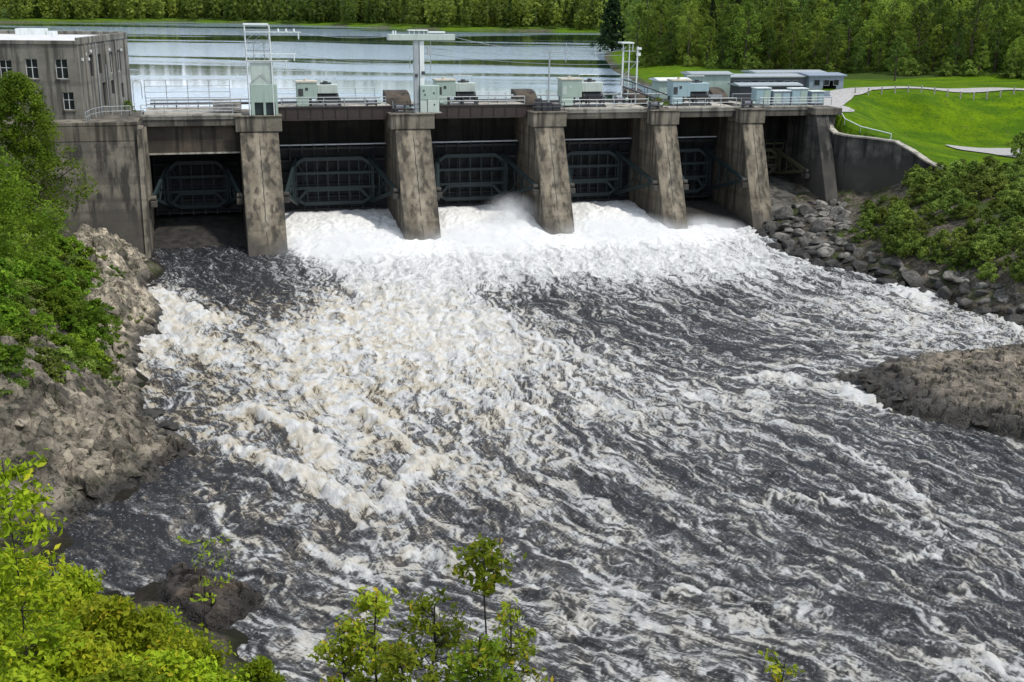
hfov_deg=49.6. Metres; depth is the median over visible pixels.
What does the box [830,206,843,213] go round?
boulder
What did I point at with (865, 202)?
willow shrub
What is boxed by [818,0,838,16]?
birch tree
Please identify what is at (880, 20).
birch tree
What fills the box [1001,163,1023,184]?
willow shrub
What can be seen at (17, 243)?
leafy shrub
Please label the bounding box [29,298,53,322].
leafy shrub
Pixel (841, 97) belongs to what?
road
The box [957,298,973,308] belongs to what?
boulder
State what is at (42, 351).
leafy shrub
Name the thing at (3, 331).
leafy shrub
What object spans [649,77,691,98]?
equipment shed
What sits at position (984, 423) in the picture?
shelf rock
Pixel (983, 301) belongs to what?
boulder
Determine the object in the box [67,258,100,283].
leafy shrub
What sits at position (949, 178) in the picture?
willow shrub
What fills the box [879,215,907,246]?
willow shrub
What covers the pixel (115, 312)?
loose rock
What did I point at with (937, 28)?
birch tree
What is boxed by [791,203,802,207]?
boulder
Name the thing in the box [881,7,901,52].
birch tree
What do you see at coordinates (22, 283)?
leafy shrub
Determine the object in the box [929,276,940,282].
boulder
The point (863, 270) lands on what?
boulder
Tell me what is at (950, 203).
willow shrub
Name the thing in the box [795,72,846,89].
storage building
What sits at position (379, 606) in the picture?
leafy sapling
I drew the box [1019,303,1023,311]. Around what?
boulder
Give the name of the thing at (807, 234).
boulder
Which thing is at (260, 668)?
bush
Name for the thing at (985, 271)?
willow shrub
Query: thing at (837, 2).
alder tree
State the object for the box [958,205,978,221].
willow shrub
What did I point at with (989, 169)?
willow shrub
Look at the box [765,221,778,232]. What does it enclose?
boulder
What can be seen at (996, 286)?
boulder
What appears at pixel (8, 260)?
leafy shrub
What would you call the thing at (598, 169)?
radial gate
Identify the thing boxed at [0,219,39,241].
leafy shrub
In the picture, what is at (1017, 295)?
boulder
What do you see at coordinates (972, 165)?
willow shrub
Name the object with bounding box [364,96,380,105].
deck winch
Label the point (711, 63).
edge shrub
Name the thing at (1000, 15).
birch tree
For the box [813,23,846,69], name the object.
alder tree
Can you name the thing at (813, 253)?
boulder
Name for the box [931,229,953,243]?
willow shrub
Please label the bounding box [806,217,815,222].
boulder
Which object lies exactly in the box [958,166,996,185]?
willow shrub
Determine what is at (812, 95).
control cabinet
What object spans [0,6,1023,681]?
ground
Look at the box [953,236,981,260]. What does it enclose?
willow shrub
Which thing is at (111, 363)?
leafy shrub
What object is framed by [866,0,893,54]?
birch tree
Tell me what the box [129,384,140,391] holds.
loose rock
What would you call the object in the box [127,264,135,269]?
loose rock
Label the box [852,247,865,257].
boulder
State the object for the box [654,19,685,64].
alder tree
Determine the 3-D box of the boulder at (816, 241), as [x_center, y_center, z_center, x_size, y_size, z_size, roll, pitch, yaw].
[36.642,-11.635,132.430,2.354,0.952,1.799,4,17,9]
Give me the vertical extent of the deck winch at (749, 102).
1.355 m
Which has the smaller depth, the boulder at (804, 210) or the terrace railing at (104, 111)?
the terrace railing at (104, 111)
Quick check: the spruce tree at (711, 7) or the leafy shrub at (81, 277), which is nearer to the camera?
the leafy shrub at (81, 277)
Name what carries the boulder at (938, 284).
on the ground at (930, 124)
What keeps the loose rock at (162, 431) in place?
on the ground at (930, 124)
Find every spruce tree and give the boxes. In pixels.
[589,0,628,50]
[705,0,721,57]
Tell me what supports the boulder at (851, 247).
on the ground at (930, 124)
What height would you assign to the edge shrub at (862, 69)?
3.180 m
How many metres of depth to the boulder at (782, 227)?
142.52 m
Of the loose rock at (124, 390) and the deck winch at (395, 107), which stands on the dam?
the deck winch at (395, 107)
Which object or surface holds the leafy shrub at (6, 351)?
on the ground at (930, 124)
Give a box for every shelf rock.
[854,386,865,389]
[858,372,868,378]
[866,383,881,393]
[880,392,891,398]
[882,402,893,408]
[891,398,904,401]
[971,416,986,425]
[978,419,988,427]
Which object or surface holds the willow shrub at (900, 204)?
on the ground at (930, 124)
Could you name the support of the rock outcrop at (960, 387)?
on the ground at (930, 124)
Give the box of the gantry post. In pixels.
[387,30,454,112]
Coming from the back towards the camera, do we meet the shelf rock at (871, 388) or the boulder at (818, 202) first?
the boulder at (818, 202)
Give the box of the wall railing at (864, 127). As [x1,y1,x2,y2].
[842,114,891,138]
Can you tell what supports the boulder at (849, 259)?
on the ground at (930, 124)
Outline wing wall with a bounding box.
[829,122,943,191]
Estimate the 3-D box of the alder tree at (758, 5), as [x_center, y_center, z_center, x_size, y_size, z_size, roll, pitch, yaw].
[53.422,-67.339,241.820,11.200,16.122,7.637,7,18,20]
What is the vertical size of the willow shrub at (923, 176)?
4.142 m
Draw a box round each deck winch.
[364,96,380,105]
[392,101,408,112]
[614,97,628,102]
[648,102,662,109]
[741,98,755,107]
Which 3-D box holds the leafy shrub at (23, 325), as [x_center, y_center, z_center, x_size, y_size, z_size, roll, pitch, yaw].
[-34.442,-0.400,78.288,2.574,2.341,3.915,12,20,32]
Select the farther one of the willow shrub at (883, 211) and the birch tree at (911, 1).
the birch tree at (911, 1)
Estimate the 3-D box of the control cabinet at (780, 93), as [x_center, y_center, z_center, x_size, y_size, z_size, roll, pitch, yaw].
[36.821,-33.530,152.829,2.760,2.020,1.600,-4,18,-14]
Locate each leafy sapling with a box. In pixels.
[0,448,87,681]
[306,617,376,681]
[326,585,398,681]
[369,633,439,681]
[385,586,477,681]
[441,629,518,681]
[476,593,553,681]
[758,647,804,681]
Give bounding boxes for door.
[255,103,263,114]
[266,103,273,114]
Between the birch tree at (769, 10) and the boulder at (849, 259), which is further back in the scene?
the birch tree at (769, 10)
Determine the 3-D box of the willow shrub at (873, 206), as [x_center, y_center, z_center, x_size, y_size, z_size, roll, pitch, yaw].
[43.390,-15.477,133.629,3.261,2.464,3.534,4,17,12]
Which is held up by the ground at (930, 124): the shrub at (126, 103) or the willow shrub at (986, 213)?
the willow shrub at (986, 213)
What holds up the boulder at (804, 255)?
on the ground at (930, 124)
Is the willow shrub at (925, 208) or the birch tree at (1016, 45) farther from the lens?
the birch tree at (1016, 45)
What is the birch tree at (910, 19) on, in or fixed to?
on the ground at (930, 124)
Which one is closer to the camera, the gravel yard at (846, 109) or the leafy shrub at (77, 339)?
the leafy shrub at (77, 339)
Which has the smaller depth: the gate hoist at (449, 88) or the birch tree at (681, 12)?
the gate hoist at (449, 88)
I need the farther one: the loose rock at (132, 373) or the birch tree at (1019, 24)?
the birch tree at (1019, 24)
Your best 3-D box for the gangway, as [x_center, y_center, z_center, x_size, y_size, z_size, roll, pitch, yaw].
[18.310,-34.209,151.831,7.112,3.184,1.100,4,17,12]
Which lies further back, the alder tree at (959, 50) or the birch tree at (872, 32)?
the birch tree at (872, 32)
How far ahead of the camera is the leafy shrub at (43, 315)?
81.40 m
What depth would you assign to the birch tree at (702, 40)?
241.22 m
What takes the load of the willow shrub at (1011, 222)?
on the ground at (930, 124)
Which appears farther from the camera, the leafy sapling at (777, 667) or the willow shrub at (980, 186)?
the willow shrub at (980, 186)
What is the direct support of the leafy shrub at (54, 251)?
on the ground at (930, 124)
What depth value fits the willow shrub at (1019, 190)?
122.91 m
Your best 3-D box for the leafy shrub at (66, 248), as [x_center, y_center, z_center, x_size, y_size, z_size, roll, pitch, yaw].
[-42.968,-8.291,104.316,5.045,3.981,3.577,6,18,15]
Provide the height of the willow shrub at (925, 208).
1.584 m
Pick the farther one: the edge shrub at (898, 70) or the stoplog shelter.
the edge shrub at (898, 70)
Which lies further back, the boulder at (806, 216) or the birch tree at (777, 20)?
the birch tree at (777, 20)
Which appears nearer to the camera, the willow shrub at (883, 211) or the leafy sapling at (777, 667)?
the leafy sapling at (777, 667)
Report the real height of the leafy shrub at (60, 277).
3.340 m
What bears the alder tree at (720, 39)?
on the ground at (930, 124)
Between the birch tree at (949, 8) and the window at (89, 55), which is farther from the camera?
the birch tree at (949, 8)
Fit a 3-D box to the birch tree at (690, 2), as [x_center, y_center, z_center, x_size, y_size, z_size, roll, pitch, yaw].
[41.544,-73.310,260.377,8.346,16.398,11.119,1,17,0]
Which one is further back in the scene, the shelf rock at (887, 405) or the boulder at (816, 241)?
the boulder at (816, 241)
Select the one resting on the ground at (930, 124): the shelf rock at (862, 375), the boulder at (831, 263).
the boulder at (831, 263)
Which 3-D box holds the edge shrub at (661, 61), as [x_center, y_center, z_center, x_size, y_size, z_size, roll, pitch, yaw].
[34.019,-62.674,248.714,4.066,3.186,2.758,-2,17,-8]
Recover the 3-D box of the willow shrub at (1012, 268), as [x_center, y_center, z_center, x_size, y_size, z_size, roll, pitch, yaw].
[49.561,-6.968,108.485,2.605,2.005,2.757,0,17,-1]
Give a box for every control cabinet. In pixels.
[751,87,771,105]
[770,90,791,104]
[787,87,808,104]
[807,90,825,104]
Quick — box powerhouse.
[0,28,132,119]
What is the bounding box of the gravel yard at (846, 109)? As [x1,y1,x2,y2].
[839,106,854,111]
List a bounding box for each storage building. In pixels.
[729,73,807,97]
[741,70,824,73]
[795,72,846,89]
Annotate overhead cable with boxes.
[297,54,413,61]
[302,33,386,37]
[424,47,615,55]
[424,53,612,64]
[455,37,547,51]
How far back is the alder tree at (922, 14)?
214.02 m
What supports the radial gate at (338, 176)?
attached to the dam
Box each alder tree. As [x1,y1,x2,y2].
[628,0,665,57]
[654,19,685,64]
[662,0,694,33]
[713,28,729,67]
[715,0,737,62]
[718,19,742,65]
[732,0,771,62]
[756,28,783,68]
[775,0,813,66]
[792,0,820,60]
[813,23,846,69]
[822,0,850,55]
[826,0,869,66]
[843,19,859,61]
[848,37,865,72]
[863,17,891,65]
[885,36,911,80]
[901,2,937,62]
[915,0,956,64]
[919,0,937,55]
[946,0,1001,69]
[947,21,970,73]
[969,0,1000,60]
[981,0,1017,67]
[984,20,1007,71]
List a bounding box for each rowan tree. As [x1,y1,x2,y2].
[0,70,98,230]
[0,145,75,276]
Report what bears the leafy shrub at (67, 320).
on the ground at (930, 124)
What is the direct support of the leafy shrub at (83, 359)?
on the ground at (930, 124)
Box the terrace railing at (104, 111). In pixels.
[85,105,130,121]
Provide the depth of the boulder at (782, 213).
146.55 m
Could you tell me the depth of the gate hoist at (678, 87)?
149.88 m
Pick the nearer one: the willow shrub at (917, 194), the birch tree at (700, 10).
the willow shrub at (917, 194)
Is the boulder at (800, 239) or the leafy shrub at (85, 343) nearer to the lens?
the leafy shrub at (85, 343)
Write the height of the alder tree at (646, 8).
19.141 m
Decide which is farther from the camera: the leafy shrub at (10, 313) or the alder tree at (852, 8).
the alder tree at (852, 8)
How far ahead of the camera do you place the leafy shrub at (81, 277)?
95.85 m
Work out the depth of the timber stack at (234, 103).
134.99 m
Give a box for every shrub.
[0,209,16,233]
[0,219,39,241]
[0,233,45,255]
[0,256,13,281]
[0,258,28,294]
[0,280,31,303]
[0,293,14,298]
[0,296,27,316]
[0,305,27,334]
[0,312,22,334]
[0,327,13,336]
[0,342,35,377]
[0,362,30,396]
[4,273,29,297]
[6,243,23,256]
[7,256,44,293]
[9,302,40,326]
[9,344,31,358]
[10,319,56,342]
[11,331,42,348]
[14,295,42,315]
[15,233,47,256]
[17,251,38,261]
[18,278,47,295]
[19,212,64,234]
[23,222,35,236]
[28,315,48,333]
[29,262,57,295]
[29,270,59,299]
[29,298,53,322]
[31,237,64,265]
[32,353,64,384]
[34,346,61,356]
[35,256,78,285]
[35,290,78,320]
[36,311,56,335]
[38,268,74,293]
[39,235,70,262]
[42,230,69,249]
[45,332,81,353]
[51,232,84,265]
[52,280,92,319]
[52,355,67,365]
[53,285,105,324]
[53,346,98,373]
[56,313,81,335]
[58,365,85,390]
[63,267,87,288]
[64,256,101,270]
[65,333,95,356]
[66,236,91,257]
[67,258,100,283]
[72,319,109,349]
[74,349,95,360]
[75,272,87,292]
[75,326,100,346]
[76,356,111,378]
[78,269,102,287]
[79,310,115,348]
[80,247,107,259]
[81,365,122,383]
[82,342,102,360]
[83,345,112,365]
[84,298,122,330]
[94,359,113,371]
[101,355,128,373]
[103,375,115,386]
[110,265,126,277]
[117,354,124,358]
[122,99,136,115]
[127,309,144,322]
[639,55,657,66]
[646,48,668,63]
[651,97,665,106]
[652,49,678,65]
[655,54,671,65]
[682,55,694,66]
[687,56,700,66]
[703,54,719,68]
[720,57,737,68]
[740,58,750,69]
[743,56,764,69]
[747,53,761,69]
[757,60,774,69]
[800,54,817,69]
[816,64,824,70]
[824,63,835,71]
[836,58,853,73]
[838,220,877,243]
[848,61,869,72]
[856,209,881,224]
[857,203,878,217]
[859,199,872,208]
[870,226,887,240]
[871,207,889,223]
[877,195,887,204]
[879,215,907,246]
[880,51,900,71]
[881,240,903,255]
[884,200,909,221]
[886,196,900,208]
[889,57,911,74]
[892,229,929,259]
[895,198,916,209]
[896,209,926,232]
[899,58,921,75]
[901,164,921,186]
[902,220,929,239]
[904,168,923,186]
[904,184,932,204]
[906,170,937,196]
[911,236,936,256]
[912,230,926,240]
[914,63,931,75]
[915,187,942,206]
[915,206,930,215]
[921,213,933,220]
[923,243,949,263]
[925,162,947,176]
[925,169,951,189]
[928,214,947,227]
[929,188,975,216]
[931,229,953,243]
[934,57,958,75]
[934,160,967,185]
[936,173,964,191]
[937,194,956,204]
[939,246,975,272]
[940,226,969,251]
[947,203,972,220]
[948,244,959,257]
[952,175,962,187]
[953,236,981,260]
[955,62,974,75]
[956,159,986,179]
[956,182,967,194]
[957,59,980,76]
[957,162,994,180]
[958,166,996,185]
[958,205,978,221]
[960,171,998,199]
[963,180,992,203]
[963,221,978,235]
[966,198,980,204]
[966,207,1001,228]
[966,258,977,269]
[968,227,1007,255]
[969,224,995,243]
[970,237,1011,266]
[974,261,998,282]
[979,156,1000,170]
[985,174,1016,196]
[986,197,1006,212]
[992,162,1012,180]
[993,182,1023,208]
[993,201,1007,215]
[996,200,1023,220]
[997,226,1018,244]
[997,255,1012,268]
[998,59,1020,78]
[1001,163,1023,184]
[1001,218,1015,226]
[1001,229,1023,252]
[1002,259,1020,276]
[1004,131,1023,157]
[1008,155,1023,171]
[1009,215,1023,223]
[1009,259,1023,282]
[1012,61,1023,78]
[1012,221,1023,231]
[1013,251,1023,260]
[1015,67,1023,79]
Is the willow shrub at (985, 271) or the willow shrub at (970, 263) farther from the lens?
the willow shrub at (970, 263)
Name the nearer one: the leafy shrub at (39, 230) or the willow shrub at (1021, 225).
the leafy shrub at (39, 230)
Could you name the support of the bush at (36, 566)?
on the ground at (930, 124)
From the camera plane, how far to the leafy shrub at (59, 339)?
79.72 m
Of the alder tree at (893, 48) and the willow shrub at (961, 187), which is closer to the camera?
the willow shrub at (961, 187)
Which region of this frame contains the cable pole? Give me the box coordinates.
[535,43,573,110]
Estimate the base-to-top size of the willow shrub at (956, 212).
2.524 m
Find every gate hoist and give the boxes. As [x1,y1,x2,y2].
[295,77,341,106]
[432,75,477,104]
[557,74,605,107]
[667,76,711,105]
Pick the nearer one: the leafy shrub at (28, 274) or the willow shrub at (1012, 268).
the leafy shrub at (28, 274)
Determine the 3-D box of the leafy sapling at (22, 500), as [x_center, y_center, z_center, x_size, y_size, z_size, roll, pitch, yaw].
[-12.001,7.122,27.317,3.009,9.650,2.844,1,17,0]
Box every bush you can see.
[0,550,137,661]
[0,602,110,677]
[0,622,206,681]
[0,665,82,681]
[50,560,117,640]
[61,594,234,675]
[79,659,174,681]
[112,648,249,681]
[117,603,246,679]
[188,647,240,681]
[235,653,286,681]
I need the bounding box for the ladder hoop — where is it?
[132,80,142,109]
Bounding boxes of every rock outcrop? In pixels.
[0,308,199,543]
[65,222,162,412]
[157,562,263,629]
[833,343,1023,440]
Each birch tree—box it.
[624,3,654,66]
[628,10,656,62]
[637,0,678,63]
[642,2,672,55]
[644,14,672,55]
[656,0,679,51]
[660,15,687,62]
[672,9,684,49]
[675,4,705,63]
[676,25,688,60]
[679,0,706,54]
[682,7,711,60]
[687,15,706,64]
[692,0,712,23]
[695,15,720,60]
[696,26,717,65]
[699,0,721,57]
[705,0,735,55]
[713,0,731,58]
[716,10,735,61]
[718,4,750,66]
[724,1,765,68]
[730,0,766,63]
[731,0,767,52]
[751,14,773,64]
[762,0,804,67]
[763,0,795,64]
[763,12,787,68]
[772,13,809,69]
[779,13,810,68]
[797,7,830,64]
[801,16,826,69]
[812,21,836,63]
[817,3,843,59]
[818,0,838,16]
[826,3,855,63]
[826,24,847,69]
[842,16,862,60]
[845,0,875,49]
[845,1,879,63]
[853,13,885,68]
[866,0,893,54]
[866,4,896,57]
[869,13,906,63]
[870,0,915,61]
[871,31,888,71]
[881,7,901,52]
[887,23,923,71]
[888,0,929,31]
[893,3,938,59]
[896,0,921,30]
[920,24,947,70]
[923,1,962,64]
[926,8,952,60]
[941,0,982,64]
[942,0,965,58]
[959,14,980,62]
[959,16,987,62]
[963,3,1001,68]
[973,35,990,74]
[980,3,1020,70]
[999,0,1023,57]
[999,0,1023,66]
[999,4,1023,57]
[1001,41,1022,70]
[1004,0,1020,54]
[1006,37,1023,70]
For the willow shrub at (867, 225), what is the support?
on the ground at (930, 124)
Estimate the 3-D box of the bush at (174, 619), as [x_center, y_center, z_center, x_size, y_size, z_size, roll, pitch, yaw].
[-11.857,11.475,38.388,4.153,5.543,5.494,7,18,21]
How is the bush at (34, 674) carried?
on the ground at (930, 124)
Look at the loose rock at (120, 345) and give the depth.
90.09 m
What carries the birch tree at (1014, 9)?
on the ground at (930, 124)
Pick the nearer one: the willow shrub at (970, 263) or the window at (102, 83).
the willow shrub at (970, 263)
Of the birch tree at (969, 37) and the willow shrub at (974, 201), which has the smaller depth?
the willow shrub at (974, 201)
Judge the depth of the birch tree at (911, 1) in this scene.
234.17 m
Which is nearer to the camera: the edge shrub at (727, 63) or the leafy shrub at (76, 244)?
the leafy shrub at (76, 244)
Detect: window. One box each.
[0,60,11,78]
[25,59,39,79]
[55,59,69,79]
[62,92,75,111]
[89,55,92,75]
[102,83,105,105]
[109,52,112,72]
[117,50,119,70]
[814,80,819,85]
[823,80,829,85]
[833,80,838,84]
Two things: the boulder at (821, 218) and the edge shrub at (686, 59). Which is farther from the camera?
the edge shrub at (686, 59)
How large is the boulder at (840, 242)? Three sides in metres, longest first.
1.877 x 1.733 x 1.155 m
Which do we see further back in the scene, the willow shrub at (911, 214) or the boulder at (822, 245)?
the boulder at (822, 245)
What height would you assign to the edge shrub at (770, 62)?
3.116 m
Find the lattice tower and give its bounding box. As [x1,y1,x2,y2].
[242,23,300,115]
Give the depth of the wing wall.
147.72 m
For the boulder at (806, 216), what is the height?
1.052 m
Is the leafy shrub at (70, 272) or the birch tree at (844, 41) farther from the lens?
the birch tree at (844, 41)
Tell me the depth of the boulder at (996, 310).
106.86 m
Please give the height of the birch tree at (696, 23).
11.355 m
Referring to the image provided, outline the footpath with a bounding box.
[946,144,1021,156]
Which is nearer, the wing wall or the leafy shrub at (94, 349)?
the leafy shrub at (94, 349)
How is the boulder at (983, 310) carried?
on the ground at (930, 124)
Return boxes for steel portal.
[618,42,641,102]
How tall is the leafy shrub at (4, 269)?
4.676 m
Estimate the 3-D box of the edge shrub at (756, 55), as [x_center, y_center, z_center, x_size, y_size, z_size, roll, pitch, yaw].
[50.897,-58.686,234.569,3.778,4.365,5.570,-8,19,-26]
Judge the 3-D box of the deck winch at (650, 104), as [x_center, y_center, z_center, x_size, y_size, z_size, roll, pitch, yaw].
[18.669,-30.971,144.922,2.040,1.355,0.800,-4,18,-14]
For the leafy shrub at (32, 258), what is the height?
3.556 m
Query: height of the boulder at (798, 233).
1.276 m
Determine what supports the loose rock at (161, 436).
on the ground at (930, 124)
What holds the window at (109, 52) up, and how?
in the powerhouse
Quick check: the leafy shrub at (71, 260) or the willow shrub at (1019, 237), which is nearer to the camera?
the leafy shrub at (71, 260)
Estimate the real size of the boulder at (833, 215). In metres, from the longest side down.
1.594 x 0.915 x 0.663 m
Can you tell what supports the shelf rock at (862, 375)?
on the rock outcrop at (960, 387)
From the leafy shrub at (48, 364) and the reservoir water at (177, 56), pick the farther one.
the reservoir water at (177, 56)
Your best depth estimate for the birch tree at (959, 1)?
230.62 m
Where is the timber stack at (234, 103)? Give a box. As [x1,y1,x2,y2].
[213,99,241,111]
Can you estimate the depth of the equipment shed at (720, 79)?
163.26 m
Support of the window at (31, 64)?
in the powerhouse
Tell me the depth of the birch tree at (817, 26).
223.80 m
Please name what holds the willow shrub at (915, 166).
on the ground at (930, 124)
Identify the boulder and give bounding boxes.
[755,227,766,233]
[759,232,767,236]
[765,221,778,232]
[767,242,781,249]
[773,232,792,241]
[774,205,793,219]
[779,222,792,230]
[782,240,796,249]
[784,227,793,232]
[788,251,802,256]
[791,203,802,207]
[791,222,805,228]
[792,230,804,236]
[794,217,804,222]
[795,247,803,250]
[798,205,817,215]
[798,236,805,242]
[798,252,809,258]
[800,238,813,247]
[802,232,815,237]
[803,214,815,218]
[804,245,817,250]
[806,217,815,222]
[809,239,827,244]
[809,250,816,255]
[810,258,825,266]
[812,217,829,224]
[812,221,830,232]
[813,204,827,210]
[815,200,828,205]
[815,243,830,248]
[816,232,826,236]
[817,246,834,257]
[818,211,829,215]
[825,259,838,266]
[826,213,837,217]
[828,199,836,206]
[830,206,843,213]
[830,245,841,252]
[832,222,842,226]
[834,213,848,220]
[835,224,846,230]
[835,238,847,246]
[835,263,842,267]
[838,202,846,207]
[838,218,850,221]
[838,252,851,258]
[840,209,850,213]
[841,256,855,263]
[843,220,852,224]
[844,243,855,251]
[844,266,854,269]
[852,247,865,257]
[852,260,867,270]
[857,268,868,273]
[864,251,874,257]
[868,256,877,262]
[868,267,880,270]
[874,269,892,275]
[876,278,898,283]
[881,257,892,263]
[888,259,904,268]
[897,281,906,286]
[899,267,907,272]
[901,270,924,287]
[918,287,935,292]
[928,270,939,274]
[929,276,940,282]
[934,280,945,288]
[937,286,952,298]
[943,270,959,280]
[954,277,968,283]
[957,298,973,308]
[959,280,971,294]
[972,307,991,314]
[974,289,988,296]
[975,282,988,288]
[978,298,990,304]
[990,284,1002,289]
[991,308,1002,312]
[993,288,1003,297]
[996,294,1008,302]
[1003,314,1023,323]
[1007,307,1017,314]
[1011,292,1021,299]
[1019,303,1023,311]
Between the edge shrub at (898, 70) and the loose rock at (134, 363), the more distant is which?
the edge shrub at (898, 70)
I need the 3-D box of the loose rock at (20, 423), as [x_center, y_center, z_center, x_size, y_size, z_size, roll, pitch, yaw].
[-28.804,4.941,65.101,0.689,0.786,1.388,13,-1,2]
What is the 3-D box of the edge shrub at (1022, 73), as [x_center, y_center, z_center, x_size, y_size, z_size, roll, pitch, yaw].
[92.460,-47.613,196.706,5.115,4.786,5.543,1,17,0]
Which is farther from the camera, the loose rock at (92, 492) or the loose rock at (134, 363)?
the loose rock at (134, 363)
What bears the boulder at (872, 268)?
on the ground at (930, 124)
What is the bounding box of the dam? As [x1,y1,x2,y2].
[0,79,841,257]
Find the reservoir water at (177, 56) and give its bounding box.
[0,22,651,112]
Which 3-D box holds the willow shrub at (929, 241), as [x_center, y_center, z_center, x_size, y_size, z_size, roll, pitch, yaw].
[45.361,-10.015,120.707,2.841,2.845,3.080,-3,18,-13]
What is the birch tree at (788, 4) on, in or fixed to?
on the ground at (930, 124)
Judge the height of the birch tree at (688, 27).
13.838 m
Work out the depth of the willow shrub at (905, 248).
120.86 m
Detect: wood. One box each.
[0,0,792,29]
[595,0,1010,48]
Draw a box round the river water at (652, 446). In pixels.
[20,200,1023,681]
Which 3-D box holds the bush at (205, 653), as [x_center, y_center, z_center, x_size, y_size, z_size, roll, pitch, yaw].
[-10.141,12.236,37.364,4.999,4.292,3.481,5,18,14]
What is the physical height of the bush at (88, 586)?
6.304 m
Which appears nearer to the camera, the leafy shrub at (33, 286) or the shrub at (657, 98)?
the leafy shrub at (33, 286)
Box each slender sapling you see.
[177,534,233,645]
[442,532,526,679]
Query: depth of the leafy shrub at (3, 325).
74.85 m
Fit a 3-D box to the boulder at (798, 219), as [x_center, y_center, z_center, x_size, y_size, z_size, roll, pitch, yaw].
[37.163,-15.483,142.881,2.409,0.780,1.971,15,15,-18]
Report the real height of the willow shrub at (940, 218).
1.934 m
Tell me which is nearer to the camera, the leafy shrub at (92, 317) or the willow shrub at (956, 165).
the leafy shrub at (92, 317)
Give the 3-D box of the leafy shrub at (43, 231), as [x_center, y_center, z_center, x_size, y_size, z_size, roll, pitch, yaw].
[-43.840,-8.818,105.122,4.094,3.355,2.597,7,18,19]
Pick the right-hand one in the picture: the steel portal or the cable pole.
the steel portal
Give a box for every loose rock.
[14,418,27,428]
[46,487,64,504]
[49,406,57,411]
[72,484,82,489]
[77,448,88,454]
[79,438,94,449]
[85,488,97,497]
[92,450,110,457]
[109,308,119,316]
[110,399,122,405]
[116,342,124,348]
[117,251,127,259]
[117,368,136,379]
[118,358,130,363]
[118,387,130,394]
[119,363,127,368]
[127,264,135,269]
[127,358,137,366]
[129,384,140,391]
[129,468,141,476]
[139,407,165,418]
[143,324,153,331]
[144,317,156,324]
[148,435,165,442]
[157,421,178,430]
[158,428,164,434]
[164,430,175,435]
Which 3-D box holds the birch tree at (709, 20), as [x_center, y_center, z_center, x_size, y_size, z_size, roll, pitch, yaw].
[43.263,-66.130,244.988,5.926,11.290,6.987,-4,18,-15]
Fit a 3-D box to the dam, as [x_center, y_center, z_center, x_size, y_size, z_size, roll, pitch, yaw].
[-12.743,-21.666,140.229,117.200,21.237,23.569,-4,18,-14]
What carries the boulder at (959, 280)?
on the ground at (930, 124)
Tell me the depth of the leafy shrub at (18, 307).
79.07 m
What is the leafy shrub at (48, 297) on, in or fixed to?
on the ground at (930, 124)
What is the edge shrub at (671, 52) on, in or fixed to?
on the ground at (930, 124)
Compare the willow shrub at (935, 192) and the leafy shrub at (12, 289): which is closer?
the leafy shrub at (12, 289)
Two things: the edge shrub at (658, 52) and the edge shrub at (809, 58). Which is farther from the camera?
the edge shrub at (658, 52)
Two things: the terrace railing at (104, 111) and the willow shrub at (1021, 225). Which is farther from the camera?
the terrace railing at (104, 111)
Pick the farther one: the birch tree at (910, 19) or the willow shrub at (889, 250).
the birch tree at (910, 19)
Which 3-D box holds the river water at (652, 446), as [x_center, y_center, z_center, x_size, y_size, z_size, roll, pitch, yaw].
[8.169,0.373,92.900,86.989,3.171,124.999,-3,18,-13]
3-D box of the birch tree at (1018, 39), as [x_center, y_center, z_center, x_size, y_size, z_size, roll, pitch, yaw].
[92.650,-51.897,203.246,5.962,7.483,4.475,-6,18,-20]
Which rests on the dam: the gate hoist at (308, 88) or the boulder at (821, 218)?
the gate hoist at (308, 88)
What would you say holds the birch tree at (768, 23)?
on the ground at (930, 124)
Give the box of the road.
[814,86,1023,106]
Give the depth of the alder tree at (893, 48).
194.36 m
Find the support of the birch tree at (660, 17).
on the ground at (930, 124)
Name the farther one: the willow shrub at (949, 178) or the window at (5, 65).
the willow shrub at (949, 178)
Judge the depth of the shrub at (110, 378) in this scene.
79.85 m
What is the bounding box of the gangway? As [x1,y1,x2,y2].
[622,79,667,102]
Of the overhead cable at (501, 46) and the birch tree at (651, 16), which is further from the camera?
the birch tree at (651, 16)
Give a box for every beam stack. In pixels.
[694,94,721,101]
[731,93,750,101]
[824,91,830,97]
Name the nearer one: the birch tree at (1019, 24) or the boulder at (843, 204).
the boulder at (843, 204)
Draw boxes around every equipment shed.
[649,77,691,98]
[681,71,733,103]
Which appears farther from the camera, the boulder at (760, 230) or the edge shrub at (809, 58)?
the edge shrub at (809, 58)
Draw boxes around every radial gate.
[151,153,242,215]
[279,142,399,211]
[432,140,538,206]
[565,138,658,201]
[678,136,747,198]
[764,139,809,178]
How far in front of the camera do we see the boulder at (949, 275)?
114.66 m
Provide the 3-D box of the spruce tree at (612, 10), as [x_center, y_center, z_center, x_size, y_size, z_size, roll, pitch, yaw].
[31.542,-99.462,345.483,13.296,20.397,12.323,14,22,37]
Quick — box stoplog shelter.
[727,82,802,97]
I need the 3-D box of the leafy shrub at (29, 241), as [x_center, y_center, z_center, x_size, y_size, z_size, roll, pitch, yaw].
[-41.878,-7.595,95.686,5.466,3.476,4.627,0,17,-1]
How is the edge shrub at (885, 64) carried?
on the ground at (930, 124)
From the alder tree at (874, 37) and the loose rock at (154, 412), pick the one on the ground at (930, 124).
the alder tree at (874, 37)
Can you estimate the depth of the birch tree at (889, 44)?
219.26 m

